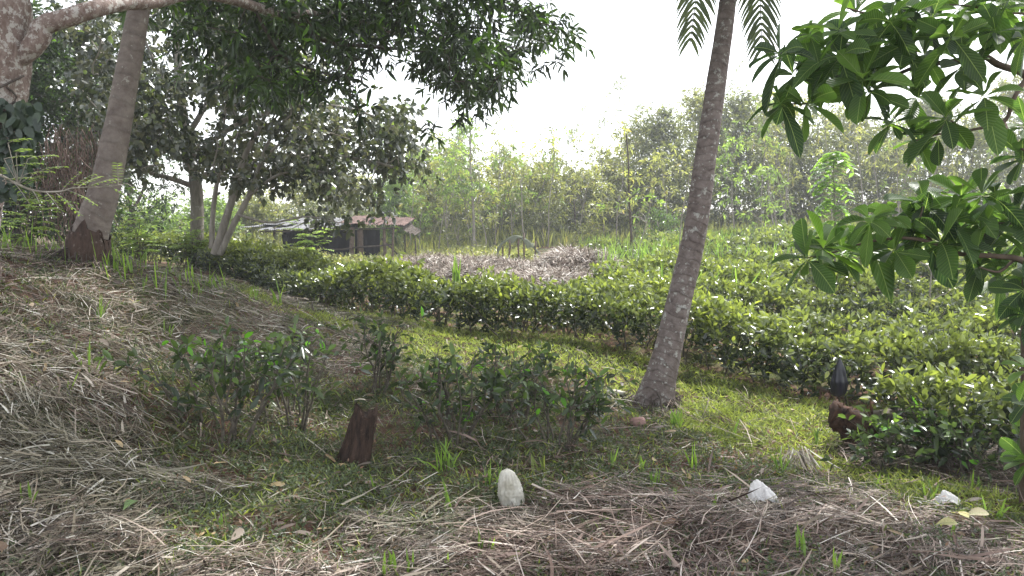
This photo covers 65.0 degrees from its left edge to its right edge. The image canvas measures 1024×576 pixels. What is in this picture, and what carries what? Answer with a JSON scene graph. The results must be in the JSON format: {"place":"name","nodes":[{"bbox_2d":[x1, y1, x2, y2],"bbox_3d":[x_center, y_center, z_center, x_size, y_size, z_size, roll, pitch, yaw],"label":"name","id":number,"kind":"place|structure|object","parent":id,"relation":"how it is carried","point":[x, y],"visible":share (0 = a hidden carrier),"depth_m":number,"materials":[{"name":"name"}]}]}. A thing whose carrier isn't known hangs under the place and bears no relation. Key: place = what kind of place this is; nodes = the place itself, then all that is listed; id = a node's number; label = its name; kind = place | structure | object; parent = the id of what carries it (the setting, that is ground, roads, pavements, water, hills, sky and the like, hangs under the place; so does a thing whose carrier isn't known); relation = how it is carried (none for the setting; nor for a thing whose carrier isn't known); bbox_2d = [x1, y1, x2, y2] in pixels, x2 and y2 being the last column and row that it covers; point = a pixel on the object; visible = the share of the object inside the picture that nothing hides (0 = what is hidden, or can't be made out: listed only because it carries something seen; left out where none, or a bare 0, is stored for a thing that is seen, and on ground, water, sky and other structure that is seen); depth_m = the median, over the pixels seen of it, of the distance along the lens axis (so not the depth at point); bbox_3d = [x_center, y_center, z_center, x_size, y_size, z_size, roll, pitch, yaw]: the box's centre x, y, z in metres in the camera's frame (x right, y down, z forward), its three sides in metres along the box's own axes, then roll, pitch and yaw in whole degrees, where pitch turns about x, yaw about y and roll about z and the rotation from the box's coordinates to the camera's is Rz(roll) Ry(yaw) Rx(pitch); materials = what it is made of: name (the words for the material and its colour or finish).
{"place":"outdoors","nodes":[
{"label":"outdoors","id":0,"kind":"place"},
{"bbox_2d":[0,208,1023,575],"bbox_3d":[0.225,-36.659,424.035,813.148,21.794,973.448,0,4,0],"label":"ground","id":1,"kind":"structure","parent":0,"point":[612,342],"depth_m":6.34,"materials":[{"name":"plant"}]},
{"bbox_2d":[0,194,78,250],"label":"feathery shrub","id":2,"kind":"object","parent":1,"relation":"on","point":[32,228],"visible":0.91,"depth_m":8.59,"materials":[{"name":"green plant"}]},
{"bbox_2d":[0,0,125,244],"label":"shade tree","id":3,"kind":"object","parent":1,"relation":"on","point":[41,80],"visible":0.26,"depth_m":16.66,"materials":[{"name":"green plant"}]},
{"bbox_2d":[13,124,125,248],"bbox_3d":[-6.892,-1.547,12.459,1.807,2.095,1.311,-1,4,-10],"label":"dead vine tangle","id":4,"kind":"object","parent":1,"relation":"on","point":[79,153],"visible":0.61,"depth_m":12.34,"materials":[{"name":"brown plant"}]},
{"bbox_2d":[22,26,159,247],"bbox_3d":[-12.114,-4.127,21.661,4.020,7.023,3.831,3,5,36],"label":"shade tree","id":5,"kind":"object","parent":1,"relation":"on","point":[118,212],"visible":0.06,"depth_m":21.71,"materials":[{"name":"green plant"}]},
{"bbox_2d":[42,9,149,268],"bbox_3d":[-3.854,-2.727,8.537,4.018,5.105,4.254,0,4,0],"label":"coconut palm","id":6,"kind":"object","parent":1,"relation":"on","point":[95,219],"visible":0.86,"depth_m":7.97,"materials":[{"name":"grey plant"}]},
{"bbox_2d":[0,217,235,299],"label":"crest grass","id":7,"kind":"structure","parent":1,"relation":"on","point":[46,244],"depth_m":8.26,"materials":[{"name":"green plant"}]},
{"bbox_2d":[76,54,198,258],"bbox_3d":[-12.288,-4.169,26.025,4.636,6.810,4.050,0,4,0],"label":"shade tree","id":8,"kind":"object","parent":1,"relation":"on","point":[150,197],"visible":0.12,"depth_m":25.64,"materials":[{"name":"green plant"}]},
{"bbox_2d":[110,212,165,261],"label":"feathery shrub","id":9,"kind":"object","parent":1,"relation":"on","point":[134,241],"visible":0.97,"depth_m":18.87,"materials":[{"name":"green plant"}]},
{"bbox_2d":[115,189,189,257],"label":"tree","id":10,"kind":"object","parent":1,"relation":"on","point":[173,217],"visible":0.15,"depth_m":31.61,"materials":[{"name":"green plant"}]},
{"bbox_2d":[164,217,218,270],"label":"feathery shrub","id":11,"kind":"object","parent":1,"relation":"on","point":[185,239],"visible":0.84,"depth_m":18.07,"materials":[{"name":"green plant"}]},
{"bbox_2d":[93,316,312,449],"bbox_3d":[-2.053,0.642,5.592,1.446,0.902,0.994,2,4,32],"label":"tea bush","id":12,"kind":"object","parent":1,"relation":"on","point":[214,360],"visible":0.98,"depth_m":5.50,"materials":[{"name":"green plant"}]},
{"bbox_2d":[167,186,251,240],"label":"tree","id":13,"kind":"object","parent":1,"relation":"on","point":[220,208],"visible":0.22,"depth_m":35.49,"materials":[{"name":"green plant"}]},
{"bbox_2d":[40,0,444,268],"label":"round leaved tree","id":14,"kind":"object","parent":1,"relation":"on","point":[150,123],"visible":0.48,"depth_m":15.89,"materials":[{"name":"green plant"}]},
{"bbox_2d":[186,336,303,399],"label":"tea bush","id":15,"kind":"object","parent":1,"relation":"on","point":[240,349],"visible":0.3,"depth_m":6.79,"materials":[{"name":"green plant"}]},
{"bbox_2d":[227,188,293,242],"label":"tree","id":16,"kind":"object","parent":1,"relation":"on","point":[256,207],"visible":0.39,"depth_m":39.41,"materials":[{"name":"green plant"}]},
{"bbox_2d":[192,38,380,255],"bbox_3d":[-4.287,-2.709,15.487,3.502,4.197,3.416,0,4,0],"label":"multi stemmed tree","id":17,"kind":"object","parent":1,"relation":"on","point":[328,185],"visible":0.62,"depth_m":15.15,"materials":[{"name":"green plant"}]},
{"bbox_2d":[204,314,372,432],"bbox_3d":[-1.794,0.674,6.341,1.238,0.917,1.259,-2,4,-26],"label":"tea bush","id":18,"kind":"object","parent":1,"relation":"on","point":[305,389],"visible":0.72,"depth_m":6.30,"materials":[{"name":"green plant"}]},
{"bbox_2d":[0,0,595,282],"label":"mango tree","id":19,"kind":"object","parent":1,"relation":"on","point":[25,38],"visible":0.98,"depth_m":9.53,"materials":[{"name":"green plant"}]},
{"bbox_2d":[0,75,44,211],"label":"climbing vine","id":20,"kind":"object","parent":19,"relation":"attached to","point":[22,118],"visible":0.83,"depth_m":6.29,"materials":[{"name":"green plant"}]},
{"bbox_2d":[0,138,153,216],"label":"leafy branch","id":21,"kind":"object","parent":19,"relation":"attached to","point":[16,183],"visible":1,"depth_m":5.56,"materials":[{"name":"green plant"}]},
{"bbox_2d":[272,174,326,228],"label":"tree","id":22,"kind":"object","parent":1,"relation":"on","point":[300,196],"visible":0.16,"depth_m":44.25,"materials":[{"name":"green plant"}]},
{"bbox_2d":[116,238,538,264],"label":"ground cover","id":23,"kind":"object","parent":1,"relation":"on","point":[529,253],"visible":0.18,"depth_m":31.67,"materials":[{"name":"green plant"}]},
{"bbox_2d":[239,215,420,262],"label":"shed","id":24,"kind":"structure","parent":1,"relation":"on","point":[367,240],"depth_m":31.53,"materials":[{"name":"grey metal"}]},
{"bbox_2d":[332,402,377,470],"bbox_3d":[-1.127,1.077,5.728,0.321,0.531,0.321,-3,5,-42],"label":"tree stump","id":25,"kind":"object","parent":1,"relation":"on","point":[357,444],"visible":0.88,"depth_m":5.66,"materials":[{"name":"brown wood"}]},
{"bbox_2d":[320,306,429,396],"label":"tea bush","id":26,"kind":"object","parent":1,"relation":"on","point":[380,334],"visible":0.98,"depth_m":7.36,"materials":[{"name":"green plant"}]},
{"bbox_2d":[356,173,445,250],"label":"tree","id":27,"kind":"object","parent":1,"relation":"on","point":[404,199],"visible":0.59,"depth_m":38.38,"materials":[{"name":"green plant"}]},
{"bbox_2d":[381,132,458,237],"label":"tree","id":28,"kind":"object","parent":1,"relation":"on","point":[428,192],"visible":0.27,"depth_m":41.24,"materials":[{"name":"green plant"}]},
{"bbox_2d":[413,437,462,473],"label":"grass tuft","id":29,"kind":"object","parent":1,"relation":"on","point":[441,460],"visible":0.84,"depth_m":5.48,"materials":[{"name":"green plant"}]},
{"bbox_2d":[359,250,532,278],"bbox_3d":[-1.668,-0.648,22.799,6.678,1.020,6.182,0,4,0],"label":"cut grass heap","id":30,"kind":"object","parent":1,"relation":"on","point":[436,263],"visible":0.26,"depth_m":21.67,"materials":[{"name":"plant"}]},
{"bbox_2d":[387,342,525,450],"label":"tea bush","id":31,"kind":"object","parent":1,"relation":"on","point":[440,402],"visible":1,"depth_m":6.13,"materials":[{"name":"green plant"}]},
{"bbox_2d":[420,128,500,231],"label":"tree","id":32,"kind":"object","parent":1,"relation":"on","point":[473,170],"visible":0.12,"depth_m":43.35,"materials":[{"name":"green plant"}]},
{"bbox_2d":[436,217,485,249],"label":"shrub","id":33,"kind":"object","parent":1,"relation":"on","point":[455,234],"visible":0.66,"depth_m":36.69,"materials":[{"name":"green plant"}]},
{"bbox_2d":[427,163,499,249],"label":"slender sapling","id":34,"kind":"object","parent":1,"relation":"on","point":[469,214],"visible":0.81,"depth_m":36.18,"materials":[{"name":"green plant"}]},
{"bbox_2d":[431,112,496,249],"bbox_3d":[-2.205,-4.617,35.507,3.203,6.300,2.614,3,5,41],"label":"sapling","id":35,"kind":"object","parent":1,"relation":"on","point":[461,167],"visible":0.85,"depth_m":35.57,"materials":[{"name":"green plant"}]},
{"bbox_2d":[437,255,502,281],"bbox_3d":[-0.889,-0.363,18.961,2.086,0.906,2.088,-2,4,-33],"label":"cut grass heap","id":36,"kind":"object","parent":1,"relation":"on","point":[471,267],"visible":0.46,"depth_m":18.85,"materials":[{"name":"plant"}]},
{"bbox_2d":[457,144,509,245],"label":"slender sapling","id":37,"kind":"object","parent":1,"relation":"on","point":[498,192],"visible":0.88,"depth_m":35.74,"materials":[{"name":"green plant"}]},
{"bbox_2d":[474,116,518,244],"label":"slender sapling","id":38,"kind":"object","parent":1,"relation":"on","point":[504,167],"visible":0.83,"depth_m":37.06,"materials":[{"name":"green plant"}]},
{"bbox_2d":[469,139,536,231],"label":"tree","id":39,"kind":"object","parent":1,"relation":"on","point":[509,156],"visible":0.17,"depth_m":42.43,"materials":[{"name":"green plant"}]},
{"bbox_2d":[480,142,528,245],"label":"slender sapling","id":40,"kind":"object","parent":1,"relation":"on","point":[496,164],"visible":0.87,"depth_m":37.26,"materials":[{"name":"green plant"}]},
{"bbox_2d":[497,468,524,508],"bbox_3d":[-0.006,1.216,4.889,0.171,0.242,0.125,0,4,0],"label":"white stone","id":41,"kind":"object","parent":1,"relation":"on","point":[510,491],"visible":0.95,"depth_m":4.85,"materials":[{"name":"white stone"}]},
{"bbox_2d":[0,241,1023,575],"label":"ground weeds","id":42,"kind":"object","parent":1,"relation":"on","point":[326,469],"visible":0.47,"depth_m":5.36,"materials":[{"name":"green plant"}]},
{"bbox_2d":[0,236,1023,575],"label":"cut grass mulch","id":43,"kind":"object","parent":1,"relation":"on","point":[122,522],"visible":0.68,"depth_m":4.50,"materials":[{"name":"plant"}]},
{"bbox_2d":[747,479,778,502],"bbox_3d":[1.521,1.223,4.865,0.187,0.136,0.107,0,4,0],"label":"rock","id":44,"kind":"object","parent":43,"relation":"on","point":[764,491],"visible":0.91,"depth_m":4.85,"materials":[{"name":"white stone"}]},
{"bbox_2d":[0,245,1023,575],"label":"fallen leaves","id":45,"kind":"object","parent":1,"relation":"on","point":[238,533],"depth_m":5.00,"materials":[{"name":"brown plant"}]},
{"bbox_2d":[457,331,577,423],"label":"tea bush","id":46,"kind":"object","parent":1,"relation":"on","point":[541,362],"visible":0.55,"depth_m":7.21,"materials":[{"name":"green plant"}]},
{"bbox_2d":[488,154,579,238],"bbox_3d":[1.182,-3.958,39.722,4.728,5.335,4.260,0,4,0],"label":"tree","id":47,"kind":"object","parent":1,"relation":"on","point":[533,183],"visible":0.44,"depth_m":39.34,"materials":[{"name":"green plant"}]},
{"bbox_2d":[466,261,603,286],"bbox_3d":[0.607,-0.237,18.352,4.313,0.845,3.473,0,4,0],"label":"cut grass heap","id":48,"kind":"object","parent":1,"relation":"on","point":[544,272],"visible":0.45,"depth_m":17.85,"materials":[{"name":"plant"}]},
{"bbox_2d":[507,203,569,244],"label":"shrub","id":49,"kind":"object","parent":1,"relation":"on","point":[538,221],"visible":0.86,"depth_m":37.70,"materials":[{"name":"green plant"}]},
{"bbox_2d":[521,125,585,246],"bbox_3d":[1.859,-4.700,37.135,2.540,5.548,2.355,-3,5,-42],"label":"slender sapling","id":50,"kind":"object","parent":1,"relation":"on","point":[554,150],"visible":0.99,"depth_m":36.74,"materials":[{"name":"green plant"}]},
{"bbox_2d":[111,230,1020,405],"bbox_3d":[-2.136,-0.078,14.191,26.077,2.064,5.373,3,5,35],"label":"tea hedge","id":51,"kind":"object","parent":1,"relation":"on","point":[897,348],"visible":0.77,"depth_m":9.73,"materials":[{"name":"green plant"}]},
{"bbox_2d":[493,353,639,453],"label":"tea bush","id":52,"kind":"object","parent":1,"relation":"on","point":[575,400],"visible":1,"depth_m":6.12,"materials":[{"name":"green plant"}]},
{"bbox_2d":[233,209,909,252],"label":"undergrowth","id":53,"kind":"object","parent":1,"relation":"on","point":[561,239],"visible":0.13,"depth_m":37.78,"materials":[{"name":"green plant"}]},
{"bbox_2d":[550,164,601,240],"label":"slender sapling","id":54,"kind":"object","parent":1,"relation":"on","point":[589,173],"visible":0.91,"depth_m":37.78,"materials":[{"name":"green plant"}]},
{"bbox_2d":[521,242,633,272],"bbox_3d":[1.579,-0.660,20.602,3.573,1.144,3.617,0,4,0],"label":"cut grass heap","id":55,"kind":"object","parent":1,"relation":"on","point":[579,256],"visible":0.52,"depth_m":19.95,"materials":[{"name":"plant"}]},
{"bbox_2d":[553,161,624,235],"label":"tree","id":56,"kind":"object","parent":1,"relation":"on","point":[590,194],"visible":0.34,"depth_m":40.28,"materials":[{"name":"green plant"}]},
{"bbox_2d":[563,216,617,247],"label":"shrub","id":57,"kind":"object","parent":1,"relation":"on","point":[595,229],"visible":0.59,"depth_m":36.70,"materials":[{"name":"green plant"}]},
{"bbox_2d":[178,94,1023,246],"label":"dense thicket","id":58,"kind":"object","parent":1,"relation":"on","point":[828,138],"visible":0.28,"depth_m":39.92,"materials":[{"name":"green plant"}]},
{"bbox_2d":[571,129,631,234],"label":"slender sapling","id":59,"kind":"object","parent":1,"relation":"on","point":[601,180],"visible":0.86,"depth_m":36.85,"materials":[{"name":"green plant"}]},
{"bbox_2d":[185,228,1019,376],"bbox_3d":[0.625,-0.055,13.451,20.465,2.008,5.071,2,4,26],"label":"tea hedge","id":60,"kind":"object","parent":1,"relation":"on","point":[833,324],"visible":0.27,"depth_m":10.34,"materials":[{"name":"green plant"}]},
{"bbox_2d":[580,137,659,232],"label":"tree","id":61,"kind":"object","parent":1,"relation":"on","point":[614,161],"visible":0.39,"depth_m":41.28,"materials":[{"name":"green plant"}]},
{"bbox_2d":[598,143,649,237],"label":"slender sapling","id":62,"kind":"object","parent":1,"relation":"on","point":[609,182],"visible":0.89,"depth_m":36.56,"materials":[{"name":"green plant"}]},
{"bbox_2d":[612,123,644,267],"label":"sapling","id":63,"kind":"object","parent":1,"relation":"on","point":[629,189],"visible":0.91,"depth_m":23.86,"materials":[{"name":"green plant"}]},
{"bbox_2d":[602,111,679,230],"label":"tree","id":64,"kind":"object","parent":1,"relation":"on","point":[629,139],"visible":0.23,"depth_m":43.28,"materials":[{"name":"green plant"}]},
{"bbox_2d":[629,204,683,240],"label":"shrub","id":65,"kind":"object","parent":1,"relation":"on","point":[666,222],"visible":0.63,"depth_m":33.80,"materials":[{"name":"green plant"}]},
{"bbox_2d":[625,100,696,227],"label":"tree","id":66,"kind":"object","parent":1,"relation":"on","point":[659,134],"visible":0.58,"depth_m":41.28,"materials":[{"name":"green plant"}]},
{"bbox_2d":[642,143,692,216],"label":"slender sapling","id":67,"kind":"object","parent":1,"relation":"on","point":[661,183],"visible":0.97,"depth_m":36.12,"materials":[{"name":"green plant"}]},
{"bbox_2d":[621,0,783,413],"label":"coconut palm","id":68,"kind":"object","parent":1,"relation":"on","point":[657,386],"visible":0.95,"depth_m":8.02,"materials":[{"name":"grey plant"}]},
{"bbox_2d":[664,77,749,220],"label":"tree","id":69,"kind":"object","parent":1,"relation":"on","point":[696,100],"visible":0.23,"depth_m":44.11,"materials":[{"name":"green plant"}]},
{"bbox_2d":[714,128,758,230],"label":"sapling","id":70,"kind":"object","parent":1,"relation":"on","point":[724,161],"visible":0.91,"depth_m":31.78,"materials":[{"name":"green plant"}]},
{"bbox_2d":[711,82,785,225],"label":"tree","id":71,"kind":"object","parent":1,"relation":"on","point":[733,99],"visible":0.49,"depth_m":42.10,"materials":[{"name":"green plant"}]},
{"bbox_2d":[604,222,894,259],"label":"tea hedge","id":72,"kind":"object","parent":1,"relation":"on","point":[782,226],"visible":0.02,"depth_m":28.82,"materials":[{"name":"green plant"}]},
{"bbox_2d":[731,120,795,224],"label":"slender sapling","id":73,"kind":"object","parent":1,"relation":"on","point":[759,199],"visible":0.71,"depth_m":36.72,"materials":[{"name":"green plant"}]},
{"bbox_2d":[745,89,792,225],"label":"slender sapling","id":74,"kind":"object","parent":1,"relation":"on","point":[762,140],"visible":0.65,"depth_m":36.38,"materials":[{"name":"green plant"}]},
{"bbox_2d":[574,220,973,250],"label":"tea hedge","id":75,"kind":"object","parent":1,"relation":"on","point":[605,240],"visible":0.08,"depth_m":30.59,"materials":[{"name":"green plant"}]},
{"bbox_2d":[738,90,811,220],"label":"tree","id":76,"kind":"object","parent":1,"relation":"on","point":[783,125],"visible":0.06,"depth_m":44.15,"materials":[{"name":"green plant"}]},
{"bbox_2d":[757,163,795,225],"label":"sapling","id":77,"kind":"object","parent":1,"relation":"on","point":[773,182],"visible":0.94,"depth_m":30.82,"materials":[{"name":"green plant"}]},
{"bbox_2d":[563,262,1020,337],"bbox_3d":[6.231,0.210,12.726,10.886,1.243,2.213,0,4,0],"label":"tea hedge","id":78,"kind":"object","parent":1,"relation":"on","point":[774,291],"visible":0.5,"depth_m":12.14,"materials":[{"name":"green plant"}]},
{"bbox_2d":[650,229,942,254],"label":"tea hedge","id":79,"kind":"object","parent":1,"relation":"on","point":[735,239],"visible":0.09,"depth_m":25.09,"materials":[{"name":"green plant"}]},
{"bbox_2d":[579,220,1022,307],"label":"tall grass","id":80,"kind":"structure","parent":1,"relation":"on","point":[644,249],"depth_m":21.59,"materials":[{"name":"green plant"}]},
{"bbox_2d":[588,259,1016,318],"bbox_3d":[6.986,0.003,14.550,11.237,1.120,2.612,0,4,0],"label":"tea hedge","id":81,"kind":"object","parent":1,"relation":"on","point":[918,284],"visible":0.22,"depth_m":13.85,"materials":[{"name":"green plant"}]},
{"bbox_2d":[781,444,836,476],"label":"dead frond","id":82,"kind":"object","parent":1,"relation":"on","point":[803,456],"visible":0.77,"depth_m":5.96,"materials":[{"name":"plant"}]},
{"bbox_2d":[607,246,1016,293],"bbox_3d":[7.775,-0.304,16.218,11.813,1.213,1.885,0,4,-2],"label":"tea hedge","id":83,"kind":"object","parent":1,"relation":"on","point":[784,266],"visible":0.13,"depth_m":15.96,"materials":[{"name":"green plant"}]},
{"bbox_2d":[764,125,861,223],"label":"tree","id":84,"kind":"object","parent":1,"relation":"on","point":[811,207],"visible":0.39,"depth_m":41.33,"materials":[{"name":"green plant"}]},
{"bbox_2d":[794,92,855,219],"bbox_3d":[14.070,-5.520,37.184,3.173,6.907,1.648,0,4,0],"label":"slender sapling","id":85,"kind":"object","parent":1,"relation":"on","point":[825,134],"visible":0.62,"depth_m":36.93,"materials":[{"name":"green plant"}]},
{"bbox_2d":[657,230,1004,252],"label":"tea hedge","id":86,"kind":"object","parent":1,"relation":"on","point":[770,239],"visible":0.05,"depth_m":23.55,"materials":[{"name":"green plant"}]},
{"bbox_2d":[807,151,859,262],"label":"young tree","id":87,"kind":"object","parent":1,"relation":"on","point":[820,188],"visible":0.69,"depth_m":14.83,"materials":[{"name":"green plant"}]},
{"bbox_2d":[652,242,1022,275],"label":"tea hedge","id":88,"kind":"object","parent":1,"relation":"on","point":[726,254],"visible":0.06,"depth_m":18.10,"materials":[{"name":"green plant"}]},
{"bbox_2d":[814,103,890,215],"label":"tree","id":89,"kind":"object","parent":1,"relation":"on","point":[851,140],"visible":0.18,"depth_m":44.17,"materials":[{"name":"green plant"}]},
{"bbox_2d":[824,95,882,221],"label":"slender sapling","id":90,"kind":"object","parent":1,"relation":"on","point":[855,133],"visible":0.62,"depth_m":36.85,"materials":[{"name":"green plant"}]},
{"bbox_2d":[819,406,935,472],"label":"tea bush","id":91,"kind":"object","parent":1,"relation":"on","point":[884,430],"visible":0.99,"depth_m":5.90,"materials":[{"name":"green plant"}]},
{"bbox_2d":[744,0,1023,507],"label":"broad leaved tree","id":92,"kind":"object","parent":1,"relation":"on","point":[847,73],"visible":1,"depth_m":4.62,"materials":[{"name":"green plant"}]},
{"bbox_2d":[846,109,933,216],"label":"tree","id":93,"kind":"object","parent":1,"relation":"on","point":[891,174],"visible":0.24,"depth_m":42.25,"materials":[{"name":"green plant"}]},
{"bbox_2d":[828,399,955,462],"bbox_3d":[3.312,1.203,6.654,1.368,0.603,0.586,-1,4,-19],"label":"rotten log","id":94,"kind":"object","parent":1,"relation":"on","point":[840,425],"visible":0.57,"depth_m":6.55,"materials":[{"name":"red wood"}]},
{"bbox_2d":[882,138,916,213],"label":"slender sapling","id":95,"kind":"object","parent":1,"relation":"on","point":[884,166],"visible":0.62,"depth_m":37.58,"materials":[{"name":"green plant"}]},
{"bbox_2d":[854,404,991,472],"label":"tea bush","id":96,"kind":"object","parent":1,"relation":"on","point":[943,460],"visible":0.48,"depth_m":5.86,"materials":[{"name":"green plant"}]},
{"bbox_2d":[859,357,1020,463],"bbox_3d":[5.150,0.917,6.543,4.404,0.929,1.262,0,4,-5],"label":"tea hedge","id":97,"kind":"object","parent":1,"relation":"on","point":[929,386],"visible":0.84,"depth_m":6.14,"materials":[{"name":"green plant"}]},
{"bbox_2d":[896,397,1010,482],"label":"tea bush","id":98,"kind":"object","parent":1,"relation":"on","point":[946,425],"visible":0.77,"depth_m":5.77,"materials":[{"name":"green plant"}]},
{"bbox_2d":[916,114,1022,204],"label":"tree","id":99,"kind":"object","parent":1,"relation":"on","point":[973,159],"visible":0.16,"depth_m":42.23,"materials":[{"name":"green plant"}]},
{"bbox_2d":[976,74,1023,202],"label":"tree","id":100,"kind":"object","parent":1,"relation":"on","point":[1002,82],"visible":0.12,"depth_m":45.21,"materials":[{"name":"green plant"}]},
{"bbox_2d":[2,0,1023,218],"label":"sky","id":101,"kind":"structure","parent":0,"point":[638,37],"materials":[{"name":"white"}]},
{"bbox_3d":[3.010,1.005,7.400,0.037,0.549,0.016,0,4,0],"label":"stick","id":102,"kind":"object","parent":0,"visible":0},
{"bbox_2d":[830,358,847,396],"bbox_3d":[3.011,0.820,7.383,0.162,0.355,0.096,0,4,0],"label":"black bag","id":103,"kind":"object","parent":102,"relation":"hanging from","point":[838,384],"visible":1,"depth_m":7.37,"materials":[{"name":"black plastic"}]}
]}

